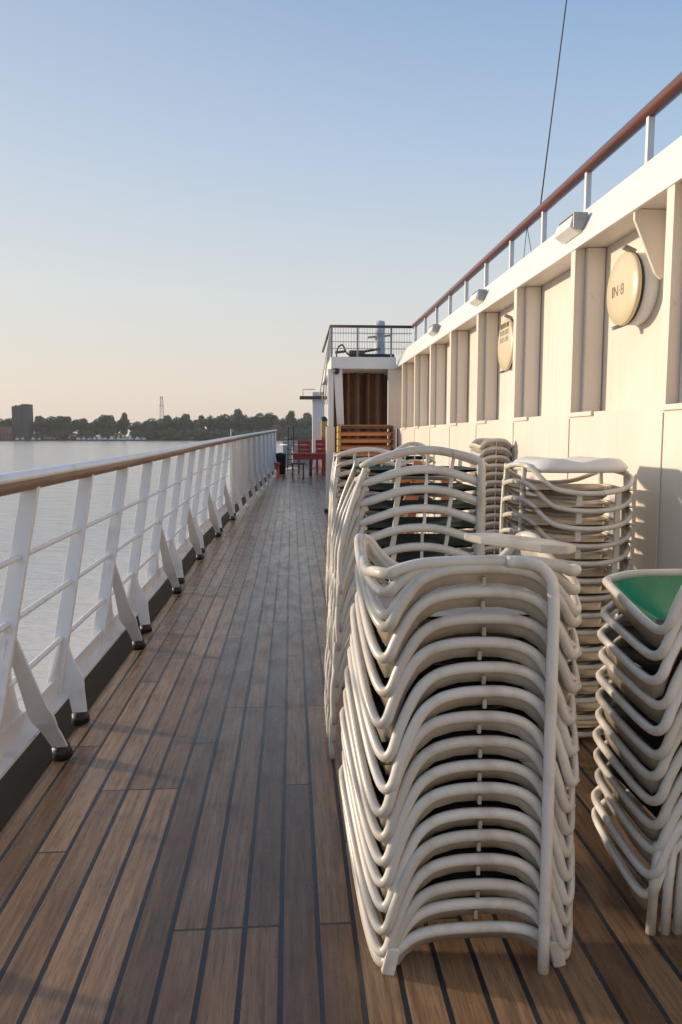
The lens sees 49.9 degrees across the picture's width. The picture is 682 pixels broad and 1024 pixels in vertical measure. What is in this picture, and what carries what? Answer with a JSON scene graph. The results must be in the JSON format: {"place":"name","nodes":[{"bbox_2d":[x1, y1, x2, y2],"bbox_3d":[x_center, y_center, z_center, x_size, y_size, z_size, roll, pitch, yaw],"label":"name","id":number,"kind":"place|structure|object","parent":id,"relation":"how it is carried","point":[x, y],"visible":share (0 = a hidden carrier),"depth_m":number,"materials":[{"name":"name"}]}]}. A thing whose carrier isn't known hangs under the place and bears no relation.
{"place":"outdoors","nodes":[
{"label":"outdoors","id":0,"kind":"place"},
{"bbox_2d":[0,441,282,710],"bbox_3d":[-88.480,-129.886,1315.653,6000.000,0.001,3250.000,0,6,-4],"label":"river water","id":1,"kind":"structure","parent":0,"point":[45,569],"depth_m":34.25,"materials":[{"name":"beige liquid"}]},
{"bbox_2d":[13,436,311,440],"bbox_3d":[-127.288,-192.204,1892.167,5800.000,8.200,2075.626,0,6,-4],"label":"bank","id":2,"kind":"structure","parent":0,"point":[197,439],"depth_m":872.21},
{"bbox_2d":[11,404,33,438],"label":"tower block","id":3,"kind":"structure","parent":2,"relation":"on","point":[22,421],"depth_m":864.41,"materials":[{"name":"concrete"}]},
{"bbox_2d":[33,416,48,433],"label":"tree","id":4,"kind":"object","parent":2,"relation":"on","point":[40,423],"visible":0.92,"depth_m":887.46,"materials":[{"name":"green plant"}]},
{"bbox_2d":[49,416,73,433],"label":"tree","id":5,"kind":"object","parent":2,"relation":"on","point":[59,423],"visible":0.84,"depth_m":884.96,"materials":[{"name":"green plant"}]},
{"bbox_2d":[47,429,79,439],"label":"bush","id":6,"kind":"object","parent":2,"relation":"on","point":[63,434],"visible":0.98,"depth_m":863.23,"materials":[{"name":"green plant"}]},
{"bbox_2d":[93,415,116,432],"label":"tree","id":7,"kind":"object","parent":2,"relation":"on","point":[104,422],"visible":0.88,"depth_m":889.21,"materials":[{"name":"green plant"}]},
{"bbox_2d":[186,428,215,438],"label":"bush","id":8,"kind":"object","parent":2,"relation":"on","point":[198,433],"visible":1,"depth_m":867.13,"materials":[{"name":"green plant"}]},
{"bbox_2d":[212,416,227,430],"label":"tree","id":9,"kind":"object","parent":2,"relation":"on","point":[220,423],"visible":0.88,"depth_m":897.88,"materials":[{"name":"green plant"}]},
{"bbox_2d":[229,408,243,431],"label":"tree","id":10,"kind":"object","parent":2,"relation":"on","point":[235,420],"visible":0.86,"depth_m":911.40,"materials":[{"name":"green plant"}]},
{"bbox_2d":[251,412,275,429],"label":"tree","id":11,"kind":"object","parent":2,"relation":"on","point":[265,420],"visible":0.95,"depth_m":898.83,"materials":[{"name":"green plant"}]},
{"bbox_2d":[0,463,681,1023],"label":"deck","id":12,"kind":"structure","parent":0,"point":[174,849],"depth_m":2.30,"materials":[{"name":"brown wood"}]},
{"bbox_2d":[0,471,273,829],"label":"curb","id":13,"kind":"object","parent":12,"relation":"on","point":[20,777],"visible":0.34,"depth_m":3.60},
{"bbox_2d":[0,430,279,778],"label":"ship railing","id":14,"kind":"object","parent":12,"relation":"on","point":[252,459],"visible":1,"depth_m":4.08,"materials":[{"name":"white metal"}]},
{"bbox_2d":[283,441,311,463],"bbox_3d":[-0.557,-2.021,25.476,2.900,0.866,0.060,0,6,-4],"label":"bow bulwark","id":15,"kind":"object","parent":12,"relation":"on","point":[285,449],"visible":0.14,"depth_m":25.36,"materials":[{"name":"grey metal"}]},
{"bbox_2d":[291,453,325,475],"bbox_3d":[-0.854,-1.290,19.829,0.989,0.608,0.740,0,6,-4],"label":"picnic table","id":16,"kind":"object","parent":12,"relation":"on","point":[311,457],"visible":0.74,"depth_m":19.47,"materials":[{"name":"red paint"}]},
{"bbox_2d":[300,389,326,466],"bbox_3d":[-0.883,-2.676,23.443,0.866,2.465,0.600,0,6,-4],"label":"white mast post","id":17,"kind":"object","parent":12,"relation":"on","point":[317,407],"visible":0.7,"depth_m":23.32,"materials":[{"name":"metal"}]},
{"bbox_2d":[324,658,347,758],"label":"plastic chair","id":18,"kind":"object","parent":12,"relation":"on","point":[328,724],"visible":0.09,"depth_m":3.06,"materials":[{"name":"white plastic"}]},
{"bbox_2d":[325,630,351,742],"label":"plastic chair","id":19,"kind":"object","parent":18,"relation":"on","point":[340,673],"visible":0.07,"depth_m":3.04,"materials":[{"name":"white plastic"}]},
{"bbox_2d":[324,597,354,724],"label":"plastic chair","id":20,"kind":"object","parent":19,"relation":"on","point":[330,677],"visible":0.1,"depth_m":3.04,"materials":[{"name":"white plastic"}]},
{"bbox_2d":[327,579,391,705],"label":"plastic chair","id":21,"kind":"object","parent":20,"relation":"on","point":[346,619],"visible":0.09,"depth_m":3.02,"materials":[{"name":"white plastic"}]},
{"bbox_2d":[327,542,474,687],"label":"plastic chair","id":22,"kind":"object","parent":21,"relation":"on","point":[401,553],"visible":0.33,"depth_m":3.01,"materials":[{"name":"white plastic"}]},
{"bbox_2d":[328,523,475,646],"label":"plastic chair","id":23,"kind":"object","parent":22,"relation":"on","point":[441,534],"visible":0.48,"depth_m":3.01,"materials":[{"name":"white plastic"}]},
{"bbox_2d":[329,504,476,650],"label":"plastic chair","id":24,"kind":"object","parent":23,"relation":"on","point":[455,519],"visible":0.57,"depth_m":3.00,"materials":[{"name":"white plastic"}]},
{"bbox_2d":[330,485,486,631],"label":"plastic chair","id":25,"kind":"object","parent":24,"relation":"on","point":[375,503],"visible":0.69,"depth_m":2.98,"materials":[{"name":"white plastic"}]},
{"bbox_2d":[330,465,486,612],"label":"plastic chair","id":26,"kind":"object","parent":25,"relation":"on","point":[373,484],"visible":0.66,"depth_m":2.98,"materials":[{"name":"white plastic"}]},
{"bbox_2d":[330,446,487,593],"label":"plastic chair","id":27,"kind":"object","parent":26,"relation":"on","point":[348,499],"visible":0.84,"depth_m":2.98,"materials":[{"name":"white plastic"}]},
{"bbox_2d":[322,357,401,511],"bbox_3d":[0.657,-1.401,13.441,2.084,2.446,3.600,0,6,-4],"label":"deck shelter","id":28,"kind":"object","parent":12,"relation":"on","point":[385,366],"visible":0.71,"depth_m":11.61,"materials":[{"name":"white paint"}]},
{"bbox_2d":[338,373,383,438],"bbox_3d":[0.334,-1.751,12.331,0.791,1.151,0.258,0,6,-4],"label":"curtain","id":29,"kind":"object","parent":28,"relation":"hanging from","point":[363,399],"visible":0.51,"depth_m":12.33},
{"bbox_2d":[322,325,411,356],"bbox_3d":[0.355,-2.859,13.236,1.305,0.497,3.472,0,6,-4],"label":"railing","id":30,"kind":"object","parent":28,"relation":"on","point":[358,333],"visible":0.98,"depth_m":11.52,"materials":[{"name":"black metal"}]},
{"bbox_2d":[319,331,329,403],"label":"rigging stays","id":31,"kind":"object","parent":30,"relation":"attached to","point":[328,354],"visible":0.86,"depth_m":12.80,"materials":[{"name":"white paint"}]},
{"bbox_2d":[349,349,393,356],"bbox_3d":[0.498,-2.569,11.901,0.740,0.190,0.200,0,6,-4],"label":"deck winch","id":32,"kind":"object","parent":28,"relation":"on","point":[361,353],"visible":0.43,"depth_m":11.84,"materials":[{"name":"metal"}]},
{"bbox_2d":[368,320,389,353],"bbox_3d":[0.645,-2.801,11.960,0.326,0.640,0.316,4,7,36],"label":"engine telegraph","id":33,"kind":"object","parent":28,"relation":"on","point":[377,339],"visible":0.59,"depth_m":11.91,"materials":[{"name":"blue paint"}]},
{"bbox_2d":[381,921,565,974],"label":"plastic chair","id":34,"kind":"object","parent":12,"relation":"on","point":[421,936],"visible":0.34,"depth_m":1.87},
{"bbox_2d":[365,897,550,959],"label":"plastic chair","id":35,"kind":"object","parent":34,"relation":"on","point":[525,912],"visible":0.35,"depth_m":1.86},
{"bbox_2d":[346,833,571,967],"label":"plastic chair","id":36,"kind":"object","parent":35,"relation":"on","point":[477,888],"visible":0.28,"depth_m":1.85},
{"bbox_2d":[342,803,572,957],"bbox_3d":[0.329,0.988,2.072,0.638,0.328,0.459,0,6,-3],"label":"plastic chair","id":37,"kind":"object","parent":36,"relation":"on","point":[520,869],"visible":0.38,"depth_m":1.85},
{"bbox_2d":[339,757,572,943],"bbox_3d":[0.325,0.925,2.065,0.642,0.328,0.459,0,6,-4],"label":"plastic chair","id":38,"kind":"object","parent":37,"relation":"on","point":[527,849],"visible":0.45,"depth_m":1.85,"materials":[{"name":"plastic"}]},
{"bbox_2d":[342,750,574,920],"bbox_3d":[0.332,0.870,2.066,0.642,0.328,0.459,0,6,-3],"label":"plastic chair","id":39,"kind":"object","parent":38,"relation":"on","point":[526,825],"visible":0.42,"depth_m":1.85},
{"bbox_2d":[341,731,574,897],"bbox_3d":[0.328,0.802,2.053,0.638,0.328,0.459,0,6,-3],"label":"plastic chair","id":40,"kind":"object","parent":39,"relation":"on","point":[526,801],"visible":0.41,"depth_m":1.84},
{"bbox_2d":[340,707,572,874],"bbox_3d":[0.323,0.746,2.056,0.631,0.328,0.459,0,6,-5],"label":"plastic chair","id":41,"kind":"object","parent":40,"relation":"on","point":[521,775],"visible":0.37,"depth_m":1.84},
{"bbox_2d":[343,684,574,852],"bbox_3d":[0.327,0.683,2.046,0.624,0.328,0.459,0,6,-4],"label":"plastic chair","id":42,"kind":"object","parent":41,"relation":"on","point":[422,761],"visible":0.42,"depth_m":1.83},
{"bbox_2d":[344,665,575,828],"bbox_3d":[0.324,0.618,2.033,0.614,0.328,0.459,0,6,-3],"label":"plastic chair","id":43,"kind":"object","parent":42,"relation":"on","point":[525,730],"visible":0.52,"depth_m":1.82,"materials":[{"name":"plastic"}]},
{"bbox_2d":[347,646,579,797],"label":"plastic chair","id":44,"kind":"object","parent":43,"relation":"on","point":[531,705],"visible":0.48,"depth_m":1.81,"materials":[{"name":"plastic"}]},
{"bbox_2d":[350,633,579,774],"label":"plastic chair","id":45,"kind":"object","parent":44,"relation":"on","point":[426,687],"visible":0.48,"depth_m":1.81,"materials":[{"name":"plastic"}]},
{"bbox_2d":[350,603,576,741],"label":"plastic chair","id":46,"kind":"object","parent":45,"relation":"on","point":[420,662],"visible":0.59,"depth_m":1.80,"materials":[{"name":"plastic"}]},
{"bbox_2d":[355,592,581,706],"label":"plastic chair","id":47,"kind":"object","parent":46,"relation":"on","point":[532,632],"visible":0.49,"depth_m":1.80,"materials":[{"name":"plastic"}]},
{"bbox_2d":[355,562,581,677],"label":"plastic chair","id":48,"kind":"object","parent":47,"relation":"on","point":[534,606],"visible":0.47,"depth_m":1.79,"materials":[{"name":"plastic"}]},
{"bbox_2d":[354,531,581,646],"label":"plastic chair","id":49,"kind":"object","parent":48,"relation":"on","point":[429,582],"visible":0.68,"depth_m":1.79,"materials":[{"name":"plastic"}]},
{"bbox_2d":[364,540,581,619],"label":"plastic chair","id":50,"kind":"object","parent":49,"relation":"on","point":[573,602],"visible":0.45,"depth_m":1.79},
{"bbox_2d":[360,540,580,597],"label":"plastic chair","id":51,"kind":"object","parent":50,"relation":"on","point":[570,585],"visible":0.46,"depth_m":1.78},
{"bbox_2d":[360,533,581,974],"bbox_3d":[0.340,0.606,2.021,0.578,1.086,0.486,0,6,-4],"label":"plastic chair","id":52,"kind":"object","parent":51,"relation":"on","point":[544,567],"visible":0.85,"depth_m":1.79,"materials":[{"name":"plastic"}]},
{"bbox_2d":[387,136,681,666],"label":"deckhouse","id":53,"kind":"object","parent":12,"relation":"on","point":[581,378],"visible":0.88,"depth_m":4.29,"materials":[{"name":"beige paint"}]},
{"bbox_2d":[469,289,486,306],"bbox_3d":[1.215,-1.901,6.511,0.094,0.108,0.256,0,6,-4],"label":"deck lamp","id":54,"kind":"object","parent":53,"relation":"attached to","point":[478,296],"visible":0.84,"depth_m":6.41,"materials":[{"name":"metal"}]},
{"bbox_2d":[498,314,513,373],"bbox_3d":[1.362,-1.348,5.898,0.138,0.461,0.418,0,6,-4],"label":"vent cover","id":55,"kind":"object","parent":53,"relation":"attached to","point":[505,349],"visible":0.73,"depth_m":5.84,"materials":[{"name":"metal"}]},
{"bbox_2d":[411,72,681,341],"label":"railing","id":56,"kind":"object","parent":53,"relation":"on","point":[662,99],"visible":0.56,"depth_m":4.84,"materials":[{"name":"brown wood"}]},
{"bbox_2d":[540,0,566,203],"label":"mast stay","id":57,"kind":"object","parent":56,"relation":"on","point":[553,102],"visible":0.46,"depth_m":5.70,"materials":[{"name":"metal"}]},
{"bbox_2d":[554,212,587,243],"bbox_3d":[1.358,-1.680,4.338,0.100,0.114,0.272,0,6,-4],"label":"deck lamp","id":58,"kind":"object","parent":53,"relation":"attached to","point":[571,227],"visible":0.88,"depth_m":4.25,"materials":[{"name":"metal"}]},
{"bbox_2d":[607,244,659,330],"bbox_3d":[1.502,-1.161,3.811,0.138,0.415,0.371,0,6,-4],"label":"vent cover","id":59,"kind":"object","parent":53,"relation":"attached to","point":[633,288],"visible":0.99,"depth_m":3.72,"materials":[{"name":"metal"}]},
{"bbox_2d":[576,712,605,738],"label":"plastic chair","id":60,"kind":"object","parent":12,"relation":"on","point":[584,728],"visible":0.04,"depth_m":3.35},
{"bbox_2d":[575,695,599,720],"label":"plastic chair","id":61,"kind":"object","parent":60,"relation":"on","point":[589,709],"visible":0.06,"depth_m":3.35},
{"bbox_2d":[574,679,601,703],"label":"plastic chair","id":62,"kind":"object","parent":61,"relation":"on","point":[590,694],"visible":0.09,"depth_m":3.34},
{"bbox_2d":[574,645,610,694],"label":"plastic chair","id":63,"kind":"object","parent":62,"relation":"on","point":[590,677],"visible":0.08,"depth_m":3.34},
{"bbox_2d":[576,645,604,669],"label":"plastic chair","id":64,"kind":"object","parent":63,"relation":"on","point":[593,660],"visible":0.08,"depth_m":3.33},
{"bbox_2d":[575,629,603,659],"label":"plastic chair","id":65,"kind":"object","parent":64,"relation":"on","point":[594,643],"visible":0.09,"depth_m":3.34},
{"bbox_2d":[575,599,610,635],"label":"plastic chair","id":66,"kind":"object","parent":65,"relation":"on","point":[595,625],"visible":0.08,"depth_m":3.34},
{"bbox_2d":[580,600,620,618],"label":"plastic chair","id":67,"kind":"object","parent":66,"relation":"on","point":[589,610],"visible":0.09,"depth_m":3.33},
{"bbox_2d":[578,565,621,613],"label":"plastic chair","id":68,"kind":"object","parent":67,"relation":"on","point":[594,593],"visible":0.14,"depth_m":3.31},
{"bbox_2d":[502,547,630,592],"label":"plastic chair","id":69,"kind":"object","parent":68,"relation":"on","point":[592,576],"visible":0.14,"depth_m":3.32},
{"bbox_2d":[499,528,633,614],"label":"plastic chair","id":70,"kind":"object","parent":69,"relation":"on","point":[594,559],"visible":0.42,"depth_m":3.27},
{"bbox_2d":[502,511,635,558],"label":"plastic chair","id":71,"kind":"object","parent":70,"relation":"on","point":[593,542],"visible":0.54,"depth_m":3.25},
{"bbox_2d":[500,495,635,571],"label":"plastic chair","id":72,"kind":"object","parent":71,"relation":"on","point":[570,526],"visible":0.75,"depth_m":3.27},
{"bbox_2d":[499,478,635,551],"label":"plastic chair","id":73,"kind":"object","parent":72,"relation":"on","point":[561,508],"visible":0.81,"depth_m":3.26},
{"bbox_2d":[503,456,635,505],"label":"plastic chair","id":74,"kind":"object","parent":73,"relation":"on","point":[562,489],"visible":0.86,"depth_m":3.20,"materials":[{"name":"white paint"}]},
{"bbox_2d":[591,789,681,935],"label":"plastic chair","id":75,"kind":"object","parent":12,"relation":"on","point":[646,899],"visible":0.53,"depth_m":1.99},
{"bbox_2d":[591,777,681,878],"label":"plastic chair","id":76,"kind":"object","parent":75,"relation":"on","point":[657,870],"visible":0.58,"depth_m":2.02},
{"bbox_2d":[595,758,681,864],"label":"plastic chair","id":77,"kind":"object","parent":76,"relation":"on","point":[645,848],"visible":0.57,"depth_m":2.10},
{"bbox_2d":[593,740,681,841],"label":"plastic chair","id":78,"kind":"object","parent":77,"relation":"on","point":[649,828],"visible":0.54,"depth_m":2.05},
{"bbox_2d":[593,724,681,805],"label":"plastic chair","id":79,"kind":"object","parent":78,"relation":"on","point":[659,797],"visible":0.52,"depth_m":2.02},
{"bbox_2d":[595,700,681,793],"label":"plastic chair","id":80,"kind":"object","parent":79,"relation":"on","point":[647,780],"visible":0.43,"depth_m":2.10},
{"bbox_2d":[596,680,681,770],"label":"plastic chair","id":81,"kind":"object","parent":80,"relation":"on","point":[648,756],"visible":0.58,"depth_m":2.05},
{"bbox_2d":[596,665,681,735],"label":"plastic chair","id":82,"kind":"object","parent":81,"relation":"on","point":[663,726],"visible":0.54,"depth_m":2.00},
{"bbox_2d":[599,636,681,723],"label":"plastic chair","id":83,"kind":"object","parent":82,"relation":"on","point":[645,703],"visible":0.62,"depth_m":2.10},
{"bbox_2d":[597,614,681,698],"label":"plastic chair","id":84,"kind":"object","parent":83,"relation":"on","point":[653,686],"visible":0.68,"depth_m":2.03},
{"bbox_2d":[600,601,681,660],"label":"plastic chair","id":85,"kind":"object","parent":84,"relation":"on","point":[662,651],"visible":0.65,"depth_m":1.98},
{"bbox_2d":[602,569,681,647],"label":"plastic chair","id":86,"kind":"object","parent":85,"relation":"on","point":[643,600],"visible":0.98,"depth_m":2.29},
{"bbox_2d":[0,0,681,435],"label":"sky","id":87,"kind":"structure","parent":0,"point":[193,193],"materials":[{"name":"blue"}]},
{"bbox_2d":[339,452,380,459],"bbox_3d":[0.372,-0.879,11.465,0.864,0.110,0.290,0,6,-4],"label":"folding bench","id":88,"kind":"object","parent":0,"point":[366,454],"visible":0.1,"depth_m":11.33,"materials":[{"name":"orange wood"}]},
{"bbox_2d":[337,445,392,452],"bbox_3d":[0.372,-0.985,11.455,0.864,0.110,0.290,0,6,-4],"label":"folding bench","id":89,"kind":"object","parent":88,"relation":"on","point":[348,447],"visible":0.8,"depth_m":11.35,"materials":[{"name":"orange wood"}]},
{"bbox_2d":[337,439,392,445],"bbox_3d":[0.372,-1.091,11.444,0.864,0.110,0.290,0,6,-4],"label":"folding bench","id":90,"kind":"object","parent":89,"relation":"on","point":[340,441],"visible":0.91,"depth_m":11.31,"materials":[{"name":"orange wood"}]},
{"bbox_2d":[337,432,393,438],"bbox_3d":[0.372,-1.196,11.433,0.864,0.110,0.290,0,6,-4],"label":"folding bench","id":91,"kind":"object","parent":90,"relation":"on","point":[389,434],"visible":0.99,"depth_m":11.30,"materials":[{"name":"orange wood"}]},
{"bbox_2d":[337,425,393,431],"bbox_3d":[0.372,-1.302,11.422,0.864,0.110,0.290,0,6,-4],"label":"folding bench","id":92,"kind":"object","parent":91,"relation":"on","point":[389,427],"visible":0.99,"depth_m":11.29,"materials":[{"name":"brown wood"}]},
{"bbox_2d":[399,461,448,533],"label":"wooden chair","id":93,"kind":"object","parent":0,"point":[413,481],"visible":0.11,"depth_m":4.02,"materials":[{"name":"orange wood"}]},
{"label":"plastic chair","id":94,"kind":"object","parent":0,"visible":0},
{"bbox_2d":[327,498,365,562],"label":"plastic chair","id":95,"kind":"object","parent":94,"relation":"on","point":[328,548],"visible":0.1,"depth_m":5.64,"materials":[{"name":"white plastic"}]},
{"bbox_2d":[328,491,393,543],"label":"plastic chair","id":96,"kind":"object","parent":95,"relation":"on","point":[338,495],"visible":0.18,"depth_m":5.36,"materials":[{"name":"white plastic"}]},
{"bbox_2d":[328,480,393,520],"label":"plastic chair","id":97,"kind":"object","parent":96,"relation":"on","point":[340,485],"visible":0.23,"depth_m":5.33,"materials":[{"name":"white plastic"}]},
{"bbox_2d":[328,469,394,533],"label":"plastic chair","id":98,"kind":"object","parent":97,"relation":"on","point":[343,475],"visible":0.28,"depth_m":5.34,"materials":[{"name":"white plastic"}]},
{"bbox_2d":[329,457,395,522],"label":"plastic chair","id":99,"kind":"object","parent":98,"relation":"on","point":[346,465],"visible":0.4,"depth_m":5.31,"materials":[{"name":"white plastic"}]},
{"bbox_2d":[329,447,396,508],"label":"plastic chair","id":100,"kind":"object","parent":99,"relation":"on","point":[341,455],"visible":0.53,"depth_m":5.31,"materials":[{"name":"white plastic"}]},
{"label":"plastic chair","id":101,"kind":"object","parent":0,"visible":0},
{"bbox_2d":[485,529,498,532],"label":"plastic chair","id":102,"kind":"object","parent":101,"relation":"on","point":[492,531],"visible":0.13,"depth_m":5.50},
{"bbox_2d":[469,521,509,529],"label":"plastic chair","id":103,"kind":"object","parent":102,"relation":"on","point":[489,525],"visible":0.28,"depth_m":5.51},
{"bbox_2d":[485,513,509,525],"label":"plastic chair","id":104,"kind":"object","parent":103,"relation":"on","point":[492,516],"visible":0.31,"depth_m":5.50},
{"bbox_2d":[468,505,509,513],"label":"plastic chair","id":105,"kind":"object","parent":104,"relation":"on","point":[492,508],"visible":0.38,"depth_m":5.50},
{"bbox_2d":[468,496,508,509],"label":"plastic chair","id":106,"kind":"object","parent":105,"relation":"on","point":[493,500],"visible":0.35,"depth_m":5.50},
{"bbox_2d":[468,488,510,496],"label":"plastic chair","id":107,"kind":"object","parent":106,"relation":"on","point":[492,492],"visible":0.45,"depth_m":5.48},
{"bbox_2d":[468,480,508,492],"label":"plastic chair","id":108,"kind":"object","parent":107,"relation":"on","point":[494,483],"visible":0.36,"depth_m":5.48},
{"bbox_2d":[476,472,510,485],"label":"plastic chair","id":109,"kind":"object","parent":108,"relation":"on","point":[494,475],"visible":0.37,"depth_m":5.47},
{"bbox_2d":[470,463,509,475],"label":"plastic chair","id":110,"kind":"object","parent":109,"relation":"on","point":[495,467],"visible":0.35,"depth_m":5.47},
{"bbox_2d":[469,455,511,467],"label":"plastic chair","id":111,"kind":"object","parent":110,"relation":"on","point":[490,459],"visible":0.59,"depth_m":5.46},
{"bbox_2d":[469,447,511,458],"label":"plastic chair","id":112,"kind":"object","parent":111,"relation":"on","point":[487,451],"visible":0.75,"depth_m":5.46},
{"bbox_2d":[469,438,512,452],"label":"plastic chair","id":113,"kind":"object","parent":112,"relation":"on","point":[479,445],"visible":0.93,"depth_m":5.45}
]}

